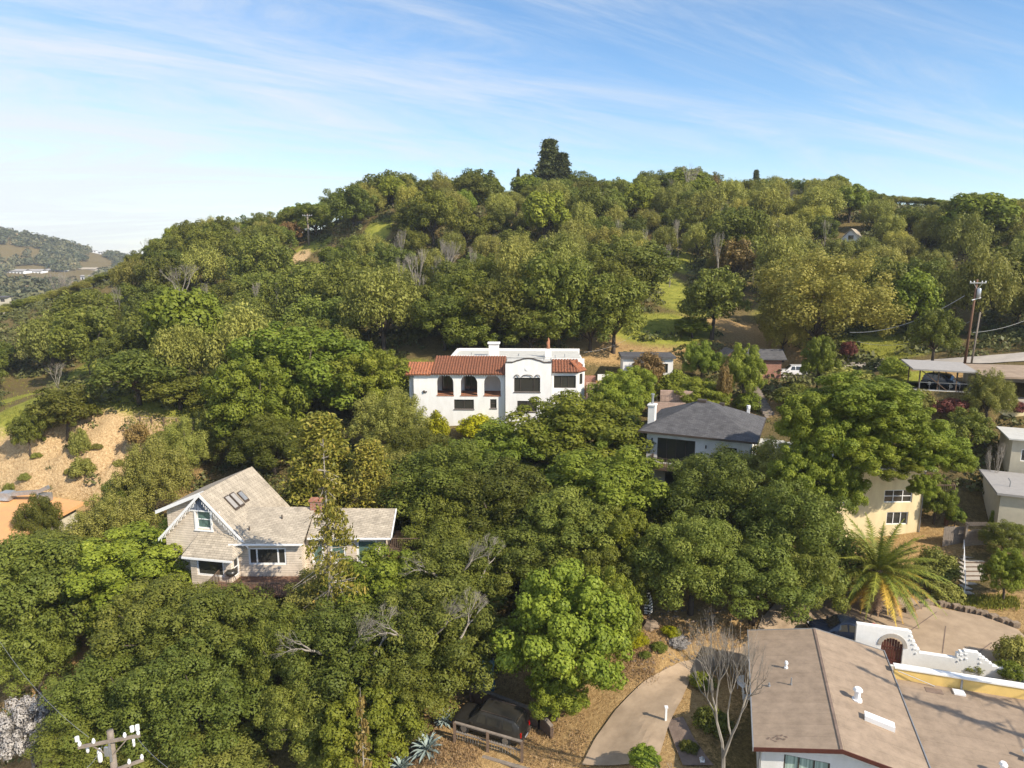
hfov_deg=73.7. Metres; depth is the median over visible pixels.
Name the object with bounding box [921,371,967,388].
dark hatchback
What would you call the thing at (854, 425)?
broadleaf tree
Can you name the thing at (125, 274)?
olive leaved tree
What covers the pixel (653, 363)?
rust leaved tree
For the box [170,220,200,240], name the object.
oak tree
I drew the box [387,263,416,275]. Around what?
olive leaved tree
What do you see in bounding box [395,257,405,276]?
bare tree
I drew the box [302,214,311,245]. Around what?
ridge pole
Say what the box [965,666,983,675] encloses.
garden shrub
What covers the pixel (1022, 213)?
olive leaved tree
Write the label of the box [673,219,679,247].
bare tree
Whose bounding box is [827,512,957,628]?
date palm
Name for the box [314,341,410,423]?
broadleaf tree
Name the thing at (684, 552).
oak tree
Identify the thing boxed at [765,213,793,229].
olive leaved tree
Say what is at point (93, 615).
broadleaf tree
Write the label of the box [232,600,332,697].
oak tree
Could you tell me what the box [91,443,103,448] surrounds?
shrub
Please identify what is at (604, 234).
olive leaved tree
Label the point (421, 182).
oak tree
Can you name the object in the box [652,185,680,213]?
olive leaved tree
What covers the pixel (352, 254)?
oak tree
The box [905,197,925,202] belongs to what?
oak tree
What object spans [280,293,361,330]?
oak tree
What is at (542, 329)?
oak tree
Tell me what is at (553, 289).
oak tree
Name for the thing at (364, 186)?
olive leaved tree
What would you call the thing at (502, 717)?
black suv
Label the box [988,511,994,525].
shrub
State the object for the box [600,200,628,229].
olive leaved tree
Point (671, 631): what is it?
garden shrub
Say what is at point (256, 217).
oak tree
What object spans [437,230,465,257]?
olive leaved tree
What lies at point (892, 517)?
window
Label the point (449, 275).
oak tree
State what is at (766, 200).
olive leaved tree
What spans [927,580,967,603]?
shrub
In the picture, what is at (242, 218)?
oak tree
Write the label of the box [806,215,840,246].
oak tree
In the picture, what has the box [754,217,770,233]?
olive leaved tree
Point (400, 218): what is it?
oak tree
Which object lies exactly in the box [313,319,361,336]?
oak tree
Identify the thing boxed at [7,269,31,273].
distant house
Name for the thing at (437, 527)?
oak tree
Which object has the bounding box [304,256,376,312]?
oak tree
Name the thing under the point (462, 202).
olive leaved tree
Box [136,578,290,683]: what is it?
oak tree
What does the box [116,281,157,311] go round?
oak tree
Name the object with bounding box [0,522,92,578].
oak tree
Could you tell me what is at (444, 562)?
oak tree
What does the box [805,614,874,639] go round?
navy sedan
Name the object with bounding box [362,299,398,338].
oak tree
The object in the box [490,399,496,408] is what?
window
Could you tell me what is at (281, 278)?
oak tree
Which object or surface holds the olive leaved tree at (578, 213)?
on the hillside
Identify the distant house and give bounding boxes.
[0,296,12,313]
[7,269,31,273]
[29,269,47,272]
[79,267,100,270]
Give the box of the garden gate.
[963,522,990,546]
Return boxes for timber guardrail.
[453,721,522,762]
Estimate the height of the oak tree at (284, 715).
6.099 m
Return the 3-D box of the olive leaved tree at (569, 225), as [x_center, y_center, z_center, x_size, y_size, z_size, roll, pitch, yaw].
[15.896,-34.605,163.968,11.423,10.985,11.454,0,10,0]
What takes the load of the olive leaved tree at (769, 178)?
on the hillside
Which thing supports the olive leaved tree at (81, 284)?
on the hillside
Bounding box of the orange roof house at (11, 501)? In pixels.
[0,485,83,543]
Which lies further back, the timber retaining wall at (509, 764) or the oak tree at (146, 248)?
the oak tree at (146, 248)
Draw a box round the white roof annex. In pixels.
[996,426,1023,472]
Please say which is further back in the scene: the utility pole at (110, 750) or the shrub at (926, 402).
the shrub at (926, 402)
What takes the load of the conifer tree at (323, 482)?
on the hillside
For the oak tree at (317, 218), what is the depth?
196.30 m
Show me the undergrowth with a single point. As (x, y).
(1006, 322)
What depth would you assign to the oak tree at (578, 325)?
103.28 m
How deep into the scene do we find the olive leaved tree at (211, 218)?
195.80 m
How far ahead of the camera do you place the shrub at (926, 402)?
74.57 m
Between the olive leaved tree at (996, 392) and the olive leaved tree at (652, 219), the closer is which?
the olive leaved tree at (996, 392)
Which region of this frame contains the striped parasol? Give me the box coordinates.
[643,590,652,620]
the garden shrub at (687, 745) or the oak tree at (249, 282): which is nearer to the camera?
the garden shrub at (687, 745)
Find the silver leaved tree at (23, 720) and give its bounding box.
[0,692,65,767]
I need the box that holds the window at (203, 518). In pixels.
[196,511,210,528]
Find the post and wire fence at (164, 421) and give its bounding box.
[139,416,199,425]
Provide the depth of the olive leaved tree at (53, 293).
183.00 m
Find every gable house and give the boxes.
[747,628,1023,767]
[840,228,861,241]
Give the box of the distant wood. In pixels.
[0,226,130,300]
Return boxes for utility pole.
[74,724,143,767]
[963,279,986,363]
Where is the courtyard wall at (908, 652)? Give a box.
[854,621,1023,681]
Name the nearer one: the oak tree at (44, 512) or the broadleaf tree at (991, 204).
the oak tree at (44, 512)
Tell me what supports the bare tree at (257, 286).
on the hillside
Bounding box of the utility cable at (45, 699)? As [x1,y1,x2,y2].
[0,642,87,736]
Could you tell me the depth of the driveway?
46.73 m
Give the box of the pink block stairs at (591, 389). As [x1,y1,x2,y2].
[584,382,598,401]
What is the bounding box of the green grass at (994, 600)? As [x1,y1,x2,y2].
[0,284,1023,610]
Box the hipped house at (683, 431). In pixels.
[638,393,783,485]
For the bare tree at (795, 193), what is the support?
on the hillside
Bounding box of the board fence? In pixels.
[942,526,964,546]
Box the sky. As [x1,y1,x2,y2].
[0,0,1023,253]
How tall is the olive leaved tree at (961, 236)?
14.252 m
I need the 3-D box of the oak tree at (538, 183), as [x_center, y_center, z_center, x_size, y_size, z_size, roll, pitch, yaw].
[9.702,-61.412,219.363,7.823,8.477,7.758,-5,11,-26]
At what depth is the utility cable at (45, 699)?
35.10 m
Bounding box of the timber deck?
[387,520,442,559]
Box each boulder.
[642,618,659,631]
[705,620,713,626]
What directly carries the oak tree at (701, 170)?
on the hillside
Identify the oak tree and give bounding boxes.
[0,341,18,365]
[0,358,9,376]
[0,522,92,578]
[0,533,113,663]
[0,614,84,697]
[5,409,48,456]
[9,299,30,306]
[10,492,64,535]
[20,703,138,767]
[24,382,104,441]
[30,290,120,352]
[35,636,179,755]
[45,305,131,376]
[68,288,120,310]
[82,347,187,406]
[83,571,220,673]
[88,323,149,365]
[94,272,110,280]
[99,476,152,514]
[103,310,122,336]
[111,630,273,766]
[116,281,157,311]
[117,292,162,352]
[118,300,143,323]
[123,254,146,262]
[130,249,150,257]
[132,255,191,290]
[134,372,211,410]
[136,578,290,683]
[143,238,166,255]
[146,234,177,256]
[146,249,183,269]
[150,284,186,299]
[169,225,220,258]
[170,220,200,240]
[185,219,201,227]
[193,393,244,461]
[195,280,244,308]
[196,222,228,246]
[197,296,251,314]
[209,215,238,233]
[211,278,230,289]
[212,229,256,256]
[221,238,251,266]
[224,232,296,281]
[224,411,304,475]
[225,289,283,321]
[227,214,251,223]
[231,270,282,300]
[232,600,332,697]
[239,226,254,234]
[243,212,269,228]
[245,223,287,244]
[249,307,263,318]
[250,310,286,330]
[252,668,340,761]
[259,211,276,223]
[265,225,298,247]
[266,260,332,315]
[268,271,291,306]
[271,320,312,334]
[271,591,420,705]
[276,207,304,229]
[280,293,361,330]
[291,202,336,237]
[295,260,314,268]
[299,322,361,360]
[303,262,328,272]
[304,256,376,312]
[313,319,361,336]
[319,188,345,219]
[325,246,364,267]
[326,183,379,232]
[331,255,386,277]
[339,234,365,252]
[354,639,470,742]
[357,169,419,202]
[359,574,515,697]
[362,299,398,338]
[365,241,418,276]
[376,437,503,521]
[381,426,452,470]
[382,269,415,284]
[390,201,427,231]
[395,227,430,254]
[397,494,493,557]
[397,528,520,610]
[401,283,440,320]
[406,185,458,246]
[408,291,473,350]
[409,173,423,181]
[415,179,433,194]
[416,265,442,287]
[426,455,580,546]
[428,268,502,318]
[429,259,476,284]
[429,273,461,290]
[442,311,502,347]
[444,205,490,250]
[452,167,503,204]
[452,258,474,267]
[454,172,490,196]
[456,252,486,264]
[463,252,500,281]
[464,276,553,347]
[465,522,571,596]
[484,205,514,235]
[495,305,567,347]
[497,226,532,245]
[497,485,626,578]
[514,247,606,348]
[516,252,589,312]
[520,185,538,197]
[525,231,584,260]
[532,179,546,187]
[536,223,561,234]
[546,545,639,604]
[551,178,580,198]
[562,308,619,350]
[564,170,596,183]
[566,184,617,217]
[577,179,604,191]
[577,234,637,265]
[577,272,650,353]
[583,215,624,234]
[586,254,636,298]
[593,238,682,291]
[602,177,627,195]
[603,188,627,212]
[606,247,656,295]
[621,214,648,237]
[621,541,678,614]
[627,174,661,210]
[629,510,752,615]
[640,170,664,178]
[646,451,772,543]
[657,208,676,226]
[666,204,699,236]
[672,166,687,172]
[675,265,751,339]
[677,187,698,210]
[687,166,714,181]
[687,533,826,625]
[701,203,771,269]
[702,210,734,231]
[710,171,723,181]
[733,477,864,594]
[741,178,766,198]
[776,539,851,620]
[783,179,795,191]
[787,178,799,197]
[790,188,803,196]
[794,178,809,189]
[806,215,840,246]
[816,253,845,265]
[851,251,883,265]
[851,256,914,330]
[872,193,892,200]
[893,205,928,234]
[901,256,958,289]
[904,307,964,360]
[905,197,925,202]
[915,197,938,204]
[935,281,951,305]
[946,406,998,444]
[976,212,1022,255]
[976,518,1023,553]
[987,246,1023,261]
[992,243,1023,294]
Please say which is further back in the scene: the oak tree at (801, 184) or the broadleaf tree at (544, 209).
the oak tree at (801, 184)
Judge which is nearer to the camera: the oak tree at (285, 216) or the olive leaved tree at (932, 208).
the olive leaved tree at (932, 208)
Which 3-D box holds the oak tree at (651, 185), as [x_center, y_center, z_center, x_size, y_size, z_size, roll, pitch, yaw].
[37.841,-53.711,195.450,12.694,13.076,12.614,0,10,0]
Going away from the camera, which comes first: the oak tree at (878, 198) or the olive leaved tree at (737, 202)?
the olive leaved tree at (737, 202)
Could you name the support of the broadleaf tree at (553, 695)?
on the hillside
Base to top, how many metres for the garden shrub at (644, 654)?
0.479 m
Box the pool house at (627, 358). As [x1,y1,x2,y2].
[619,352,675,374]
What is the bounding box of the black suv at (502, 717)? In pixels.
[451,698,531,745]
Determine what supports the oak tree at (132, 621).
on the hillside
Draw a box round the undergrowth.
[0,196,1023,767]
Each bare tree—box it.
[44,364,65,387]
[46,271,76,290]
[111,288,120,310]
[161,264,199,290]
[251,283,258,295]
[395,230,406,250]
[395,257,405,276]
[404,249,428,288]
[441,241,458,261]
[469,247,476,261]
[668,165,701,185]
[668,607,773,767]
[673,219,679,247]
[711,231,724,271]
[790,189,801,198]
[986,442,1005,472]
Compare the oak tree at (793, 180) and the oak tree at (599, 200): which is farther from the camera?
the oak tree at (793, 180)
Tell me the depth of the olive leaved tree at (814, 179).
198.57 m
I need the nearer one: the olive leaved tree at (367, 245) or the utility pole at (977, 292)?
the utility pole at (977, 292)
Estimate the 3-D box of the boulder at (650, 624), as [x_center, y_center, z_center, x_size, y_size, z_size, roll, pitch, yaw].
[10.242,17.821,50.455,1.407,0.900,1.432,0,10,0]
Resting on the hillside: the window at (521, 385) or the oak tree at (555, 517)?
the oak tree at (555, 517)
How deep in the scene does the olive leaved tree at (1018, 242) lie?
135.45 m
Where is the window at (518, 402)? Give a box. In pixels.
[517,401,536,412]
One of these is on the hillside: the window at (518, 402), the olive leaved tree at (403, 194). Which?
the olive leaved tree at (403, 194)
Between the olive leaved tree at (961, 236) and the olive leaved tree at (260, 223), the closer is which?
the olive leaved tree at (961, 236)
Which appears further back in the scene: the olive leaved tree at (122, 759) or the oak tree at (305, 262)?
the oak tree at (305, 262)
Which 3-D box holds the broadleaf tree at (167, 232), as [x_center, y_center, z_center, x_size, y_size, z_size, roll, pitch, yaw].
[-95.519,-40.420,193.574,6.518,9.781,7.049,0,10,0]
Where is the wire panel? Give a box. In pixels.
[457,731,516,755]
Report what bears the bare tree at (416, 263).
on the hillside
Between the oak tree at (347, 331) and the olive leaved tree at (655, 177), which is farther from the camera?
the olive leaved tree at (655, 177)
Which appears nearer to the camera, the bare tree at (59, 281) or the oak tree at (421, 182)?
the oak tree at (421, 182)
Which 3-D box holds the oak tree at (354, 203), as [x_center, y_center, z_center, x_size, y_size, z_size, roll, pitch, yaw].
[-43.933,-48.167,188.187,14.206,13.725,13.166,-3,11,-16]
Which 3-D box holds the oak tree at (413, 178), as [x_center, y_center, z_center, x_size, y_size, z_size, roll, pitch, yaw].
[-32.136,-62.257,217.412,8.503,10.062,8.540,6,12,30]
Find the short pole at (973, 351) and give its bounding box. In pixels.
[970,312,980,363]
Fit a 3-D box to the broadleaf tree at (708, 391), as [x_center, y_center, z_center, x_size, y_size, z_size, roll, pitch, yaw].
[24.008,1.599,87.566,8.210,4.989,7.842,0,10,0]
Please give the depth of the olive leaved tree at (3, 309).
180.62 m
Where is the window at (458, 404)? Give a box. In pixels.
[453,399,474,409]
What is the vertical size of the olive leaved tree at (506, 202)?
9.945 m
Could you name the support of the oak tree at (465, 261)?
on the hillside
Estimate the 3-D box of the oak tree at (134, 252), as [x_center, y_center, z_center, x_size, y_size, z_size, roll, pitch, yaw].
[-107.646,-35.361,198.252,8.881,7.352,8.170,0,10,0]
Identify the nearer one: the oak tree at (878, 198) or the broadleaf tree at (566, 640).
the broadleaf tree at (566, 640)
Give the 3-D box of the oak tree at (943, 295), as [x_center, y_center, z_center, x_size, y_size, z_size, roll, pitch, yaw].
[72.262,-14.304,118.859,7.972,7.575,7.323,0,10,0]
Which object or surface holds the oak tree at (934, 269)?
on the hillside
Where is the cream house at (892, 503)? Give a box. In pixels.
[779,442,955,537]
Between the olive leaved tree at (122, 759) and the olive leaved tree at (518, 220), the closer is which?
the olive leaved tree at (122, 759)
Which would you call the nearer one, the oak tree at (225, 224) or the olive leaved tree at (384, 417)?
the olive leaved tree at (384, 417)
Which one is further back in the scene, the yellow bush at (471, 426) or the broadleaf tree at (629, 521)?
the yellow bush at (471, 426)
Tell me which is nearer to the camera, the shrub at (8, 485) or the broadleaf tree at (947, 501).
the broadleaf tree at (947, 501)
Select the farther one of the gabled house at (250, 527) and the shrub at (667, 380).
the shrub at (667, 380)
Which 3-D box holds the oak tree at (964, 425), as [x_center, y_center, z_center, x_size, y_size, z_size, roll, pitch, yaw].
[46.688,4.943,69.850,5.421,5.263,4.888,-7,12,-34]
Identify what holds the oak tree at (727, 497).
on the hillside
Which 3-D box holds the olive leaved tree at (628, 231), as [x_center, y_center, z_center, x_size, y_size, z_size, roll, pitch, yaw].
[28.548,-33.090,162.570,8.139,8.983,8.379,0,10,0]
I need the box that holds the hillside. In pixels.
[0,204,1023,767]
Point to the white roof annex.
(1012, 438)
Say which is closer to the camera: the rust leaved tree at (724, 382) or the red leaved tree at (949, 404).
the red leaved tree at (949, 404)
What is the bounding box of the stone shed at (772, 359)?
[745,349,786,377]
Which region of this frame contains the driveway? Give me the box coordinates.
[582,597,1023,764]
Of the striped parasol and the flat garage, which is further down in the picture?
the striped parasol
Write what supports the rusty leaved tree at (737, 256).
on the hillside
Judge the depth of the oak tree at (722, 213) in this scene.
167.05 m
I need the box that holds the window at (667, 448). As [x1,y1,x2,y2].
[657,437,694,465]
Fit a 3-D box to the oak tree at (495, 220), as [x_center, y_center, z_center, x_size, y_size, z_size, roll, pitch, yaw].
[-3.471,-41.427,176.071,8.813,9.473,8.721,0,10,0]
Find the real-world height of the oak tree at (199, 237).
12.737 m
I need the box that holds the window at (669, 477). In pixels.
[665,471,682,485]
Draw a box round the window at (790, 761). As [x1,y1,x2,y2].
[783,754,829,767]
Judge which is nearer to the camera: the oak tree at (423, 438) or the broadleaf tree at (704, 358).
the oak tree at (423, 438)
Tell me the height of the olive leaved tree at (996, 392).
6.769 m
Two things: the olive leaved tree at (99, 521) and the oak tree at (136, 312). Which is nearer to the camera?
the olive leaved tree at (99, 521)
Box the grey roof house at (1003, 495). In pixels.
[979,469,1023,532]
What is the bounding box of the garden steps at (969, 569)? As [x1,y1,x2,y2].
[958,541,984,595]
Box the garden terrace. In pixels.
[654,390,692,412]
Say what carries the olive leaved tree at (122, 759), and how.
on the hillside
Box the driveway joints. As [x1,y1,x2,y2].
[888,612,991,652]
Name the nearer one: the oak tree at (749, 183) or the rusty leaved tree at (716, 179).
the oak tree at (749, 183)
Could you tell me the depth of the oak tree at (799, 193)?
217.72 m
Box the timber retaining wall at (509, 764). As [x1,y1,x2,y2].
[482,755,528,767]
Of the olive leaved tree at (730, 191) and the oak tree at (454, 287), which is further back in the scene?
the olive leaved tree at (730, 191)
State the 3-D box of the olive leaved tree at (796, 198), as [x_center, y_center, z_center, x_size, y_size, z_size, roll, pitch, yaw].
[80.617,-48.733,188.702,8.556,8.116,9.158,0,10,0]
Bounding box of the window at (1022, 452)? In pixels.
[1020,449,1023,460]
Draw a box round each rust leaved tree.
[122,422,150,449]
[631,349,665,383]
[716,363,733,398]
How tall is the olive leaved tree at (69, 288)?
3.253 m
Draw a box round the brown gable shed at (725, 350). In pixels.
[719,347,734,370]
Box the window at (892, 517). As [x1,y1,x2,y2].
[886,512,907,523]
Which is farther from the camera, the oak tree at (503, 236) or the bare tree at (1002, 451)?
the oak tree at (503, 236)
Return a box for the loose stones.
[623,608,745,672]
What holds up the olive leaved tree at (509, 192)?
on the hillside
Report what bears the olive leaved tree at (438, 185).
on the hillside
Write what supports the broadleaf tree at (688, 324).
on the hillside
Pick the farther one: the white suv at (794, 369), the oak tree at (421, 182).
the oak tree at (421, 182)
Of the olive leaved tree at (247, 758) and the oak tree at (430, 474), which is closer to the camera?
the olive leaved tree at (247, 758)
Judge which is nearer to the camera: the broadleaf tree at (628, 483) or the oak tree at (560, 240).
the broadleaf tree at (628, 483)
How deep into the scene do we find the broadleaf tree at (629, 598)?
46.10 m
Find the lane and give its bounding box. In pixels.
[783,352,1023,377]
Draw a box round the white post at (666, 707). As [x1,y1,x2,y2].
[664,705,667,720]
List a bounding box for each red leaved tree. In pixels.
[839,341,858,363]
[930,398,973,413]
[1003,401,1023,412]
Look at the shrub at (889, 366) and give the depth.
82.67 m
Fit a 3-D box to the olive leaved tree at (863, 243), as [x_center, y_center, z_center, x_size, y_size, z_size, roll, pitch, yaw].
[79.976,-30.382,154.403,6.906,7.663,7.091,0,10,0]
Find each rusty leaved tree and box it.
[279,220,304,246]
[710,175,722,190]
[713,236,757,288]
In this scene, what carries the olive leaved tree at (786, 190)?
on the hillside
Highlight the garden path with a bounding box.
[668,716,712,764]
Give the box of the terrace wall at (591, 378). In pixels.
[584,374,611,390]
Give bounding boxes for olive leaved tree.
[0,303,17,308]
[0,306,12,314]
[12,309,77,370]
[22,295,45,302]
[35,293,55,299]
[45,289,65,296]
[57,286,80,292]
[59,486,163,560]
[69,281,91,288]
[81,277,103,287]
[92,728,178,767]
[107,257,146,286]
[107,433,195,521]
[128,714,278,767]
[147,319,212,378]
[153,414,219,480]
[178,244,230,283]
[196,214,215,228]
[198,295,285,386]
[227,307,252,336]
[251,219,269,227]
[262,216,277,225]
[280,559,383,625]
[293,732,359,767]
[334,260,424,350]
[343,444,414,507]
[347,385,432,443]
[349,182,383,215]
[354,233,390,255]
[360,188,386,216]
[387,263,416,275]
[394,184,425,207]
[398,172,413,187]
[412,246,447,274]
[421,168,455,197]
[432,179,451,190]
[437,187,452,197]
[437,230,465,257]
[444,188,471,212]
[470,234,491,250]
[472,234,502,257]
[484,192,515,225]
[487,238,550,297]
[493,250,520,270]
[497,232,534,254]
[506,190,520,195]
[510,193,525,216]
[512,212,535,230]
[531,232,580,261]
[537,177,570,208]
[546,227,586,255]
[547,241,594,273]
[556,218,596,243]
[567,234,590,253]
[569,199,597,227]
[586,225,622,248]
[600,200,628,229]
[618,231,648,247]
[623,228,648,245]
[623,237,644,248]
[633,207,661,227]
[644,172,664,187]
[650,224,679,253]
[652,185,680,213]
[665,179,697,193]
[678,189,724,222]
[681,221,714,259]
[703,435,810,500]
[705,252,729,269]
[709,177,749,209]
[729,198,753,217]
[746,178,777,219]
[747,186,787,217]
[748,244,913,344]
[751,227,809,284]
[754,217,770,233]
[758,298,813,361]
[764,213,813,252]
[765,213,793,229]
[766,175,782,180]
[770,176,790,199]
[772,197,798,217]
[777,235,825,255]
[785,263,826,283]
[791,194,809,203]
[792,203,833,238]
[796,184,848,216]
[802,180,817,193]
[803,178,839,195]
[807,178,828,187]
[822,236,855,258]
[831,258,874,276]
[836,180,852,212]
[851,235,879,255]
[858,245,891,258]
[859,199,894,232]
[865,243,908,264]
[871,213,907,236]
[878,195,897,214]
[880,229,909,247]
[889,235,926,261]
[892,195,908,203]
[902,197,917,204]
[910,217,940,246]
[913,248,954,279]
[922,205,938,213]
[924,200,961,240]
[937,208,994,268]
[942,244,1023,329]
[959,366,1019,425]
[996,283,1023,325]
[1005,220,1023,246]
[1009,230,1023,251]
[1012,201,1023,223]
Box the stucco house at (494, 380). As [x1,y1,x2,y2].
[405,338,586,430]
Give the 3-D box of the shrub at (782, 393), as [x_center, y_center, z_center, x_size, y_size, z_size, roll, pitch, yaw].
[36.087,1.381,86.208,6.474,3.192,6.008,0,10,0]
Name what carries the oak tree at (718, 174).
on the hillside
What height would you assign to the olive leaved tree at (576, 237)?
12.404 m
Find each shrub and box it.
[2,482,14,490]
[16,472,31,480]
[29,452,43,458]
[66,426,91,456]
[68,455,97,479]
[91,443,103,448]
[146,426,181,448]
[631,630,649,648]
[638,650,651,658]
[650,641,667,653]
[653,369,689,393]
[661,625,681,637]
[667,635,690,649]
[678,739,698,755]
[687,671,717,691]
[691,704,735,740]
[700,619,737,676]
[724,616,762,682]
[731,390,762,410]
[771,382,819,406]
[817,365,883,386]
[877,356,911,377]
[898,387,936,407]
[914,545,963,582]
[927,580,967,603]
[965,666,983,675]
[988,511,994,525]
[990,633,1023,667]
[992,658,1023,681]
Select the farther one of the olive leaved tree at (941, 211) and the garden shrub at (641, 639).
the olive leaved tree at (941, 211)
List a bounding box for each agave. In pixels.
[390,755,413,767]
[408,732,441,762]
[435,708,453,729]
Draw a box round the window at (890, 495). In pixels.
[884,490,911,501]
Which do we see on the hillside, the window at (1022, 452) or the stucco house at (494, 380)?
the stucco house at (494, 380)
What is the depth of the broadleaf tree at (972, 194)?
198.07 m
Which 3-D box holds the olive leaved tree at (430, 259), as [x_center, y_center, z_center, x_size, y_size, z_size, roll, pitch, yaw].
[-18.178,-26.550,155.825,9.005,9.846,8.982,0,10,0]
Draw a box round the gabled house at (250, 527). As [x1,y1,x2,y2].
[155,467,399,619]
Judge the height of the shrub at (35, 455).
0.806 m
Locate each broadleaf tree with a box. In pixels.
[57,518,191,614]
[77,570,136,637]
[103,292,124,303]
[138,287,230,372]
[161,226,177,241]
[198,353,312,454]
[209,320,374,414]
[287,203,308,233]
[312,201,332,229]
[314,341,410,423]
[317,246,342,261]
[317,541,458,626]
[317,674,427,767]
[325,249,341,267]
[378,175,405,205]
[445,416,558,477]
[456,189,477,211]
[485,175,502,190]
[489,556,636,692]
[499,388,655,464]
[509,173,541,193]
[521,190,571,237]
[524,665,590,721]
[530,440,674,532]
[570,564,643,660]
[578,504,661,583]
[585,370,645,415]
[615,365,657,405]
[622,180,654,216]
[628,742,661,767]
[658,169,715,190]
[666,377,732,405]
[673,317,712,337]
[681,339,722,379]
[684,177,717,195]
[720,341,767,392]
[765,370,979,545]
[799,335,841,387]
[827,174,850,183]
[834,183,870,222]
[867,192,878,201]
[885,267,945,332]
[921,472,959,524]
[930,199,944,205]
[935,192,1023,251]
[944,506,967,525]
[964,192,979,196]
[977,547,1023,599]
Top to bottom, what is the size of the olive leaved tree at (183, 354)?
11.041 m
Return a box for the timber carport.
[901,359,975,392]
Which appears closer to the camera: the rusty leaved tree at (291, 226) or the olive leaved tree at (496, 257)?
the olive leaved tree at (496, 257)
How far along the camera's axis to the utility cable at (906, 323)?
91.59 m
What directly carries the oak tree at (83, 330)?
on the hillside
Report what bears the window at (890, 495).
in the cream house at (892, 503)
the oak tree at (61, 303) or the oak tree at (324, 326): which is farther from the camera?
the oak tree at (61, 303)
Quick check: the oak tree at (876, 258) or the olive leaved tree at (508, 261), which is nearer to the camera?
the olive leaved tree at (508, 261)
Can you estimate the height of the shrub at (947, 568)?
2.854 m
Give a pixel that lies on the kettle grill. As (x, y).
(229, 573)
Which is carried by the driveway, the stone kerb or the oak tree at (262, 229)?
the stone kerb
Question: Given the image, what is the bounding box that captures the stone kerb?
[905,598,1020,628]
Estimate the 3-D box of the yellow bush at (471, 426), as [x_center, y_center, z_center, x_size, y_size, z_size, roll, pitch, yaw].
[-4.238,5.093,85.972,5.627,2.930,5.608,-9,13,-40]
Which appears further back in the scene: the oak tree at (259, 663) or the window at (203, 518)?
the window at (203, 518)
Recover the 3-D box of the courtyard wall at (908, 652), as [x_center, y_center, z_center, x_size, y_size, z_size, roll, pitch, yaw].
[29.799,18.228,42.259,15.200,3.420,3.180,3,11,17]
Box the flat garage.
[956,364,1023,416]
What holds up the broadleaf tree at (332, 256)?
on the hillside
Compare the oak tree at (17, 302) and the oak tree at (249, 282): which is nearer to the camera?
the oak tree at (249, 282)
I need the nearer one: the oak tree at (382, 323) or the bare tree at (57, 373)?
the bare tree at (57, 373)
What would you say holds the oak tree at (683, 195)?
on the hillside
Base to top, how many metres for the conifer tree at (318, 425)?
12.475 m
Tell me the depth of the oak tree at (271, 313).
112.33 m
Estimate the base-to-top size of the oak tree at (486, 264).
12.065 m
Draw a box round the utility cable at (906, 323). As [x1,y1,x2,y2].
[850,295,964,332]
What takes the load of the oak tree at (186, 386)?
on the hillside
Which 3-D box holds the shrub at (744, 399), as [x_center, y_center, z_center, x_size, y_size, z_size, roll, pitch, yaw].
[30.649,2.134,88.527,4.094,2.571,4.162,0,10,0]
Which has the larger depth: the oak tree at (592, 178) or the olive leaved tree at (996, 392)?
the oak tree at (592, 178)
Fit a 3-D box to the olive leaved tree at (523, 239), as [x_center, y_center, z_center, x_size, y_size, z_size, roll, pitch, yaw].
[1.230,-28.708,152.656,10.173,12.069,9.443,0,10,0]
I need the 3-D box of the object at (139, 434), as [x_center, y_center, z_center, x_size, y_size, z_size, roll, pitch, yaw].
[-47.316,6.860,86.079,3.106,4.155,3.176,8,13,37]
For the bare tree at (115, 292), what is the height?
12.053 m
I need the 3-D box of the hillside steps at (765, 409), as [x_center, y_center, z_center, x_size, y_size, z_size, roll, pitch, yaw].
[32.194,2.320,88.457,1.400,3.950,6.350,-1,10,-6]
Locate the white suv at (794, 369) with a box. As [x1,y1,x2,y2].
[781,364,806,375]
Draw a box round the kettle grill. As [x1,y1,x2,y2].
[225,568,236,581]
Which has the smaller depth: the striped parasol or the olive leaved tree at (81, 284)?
the striped parasol
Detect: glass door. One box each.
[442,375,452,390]
[464,375,476,390]
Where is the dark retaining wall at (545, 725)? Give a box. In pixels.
[469,684,553,737]
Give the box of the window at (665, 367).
[663,364,667,372]
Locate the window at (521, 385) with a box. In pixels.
[513,378,540,392]
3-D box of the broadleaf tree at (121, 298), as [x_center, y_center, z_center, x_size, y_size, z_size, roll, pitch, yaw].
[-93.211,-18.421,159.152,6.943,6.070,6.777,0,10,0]
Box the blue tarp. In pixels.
[479,659,494,691]
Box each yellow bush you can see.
[424,409,449,438]
[455,413,496,438]
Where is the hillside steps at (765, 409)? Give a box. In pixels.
[748,384,774,417]
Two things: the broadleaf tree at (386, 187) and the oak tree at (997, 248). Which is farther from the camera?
the broadleaf tree at (386, 187)
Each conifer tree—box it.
[275,408,354,507]
[280,437,368,683]
[336,438,413,531]
[353,693,371,767]
[530,137,559,183]
[546,152,576,179]
[752,169,759,179]
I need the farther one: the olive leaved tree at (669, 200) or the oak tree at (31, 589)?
the olive leaved tree at (669, 200)
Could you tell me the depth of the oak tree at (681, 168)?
224.93 m
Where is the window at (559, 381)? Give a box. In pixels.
[554,376,575,387]
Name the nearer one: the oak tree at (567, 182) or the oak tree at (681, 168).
the oak tree at (567, 182)
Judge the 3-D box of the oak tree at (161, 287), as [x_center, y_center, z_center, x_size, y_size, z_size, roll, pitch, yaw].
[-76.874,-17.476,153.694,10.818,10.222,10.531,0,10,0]
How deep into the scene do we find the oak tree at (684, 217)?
174.37 m
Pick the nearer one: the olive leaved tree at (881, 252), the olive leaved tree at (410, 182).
the olive leaved tree at (881, 252)

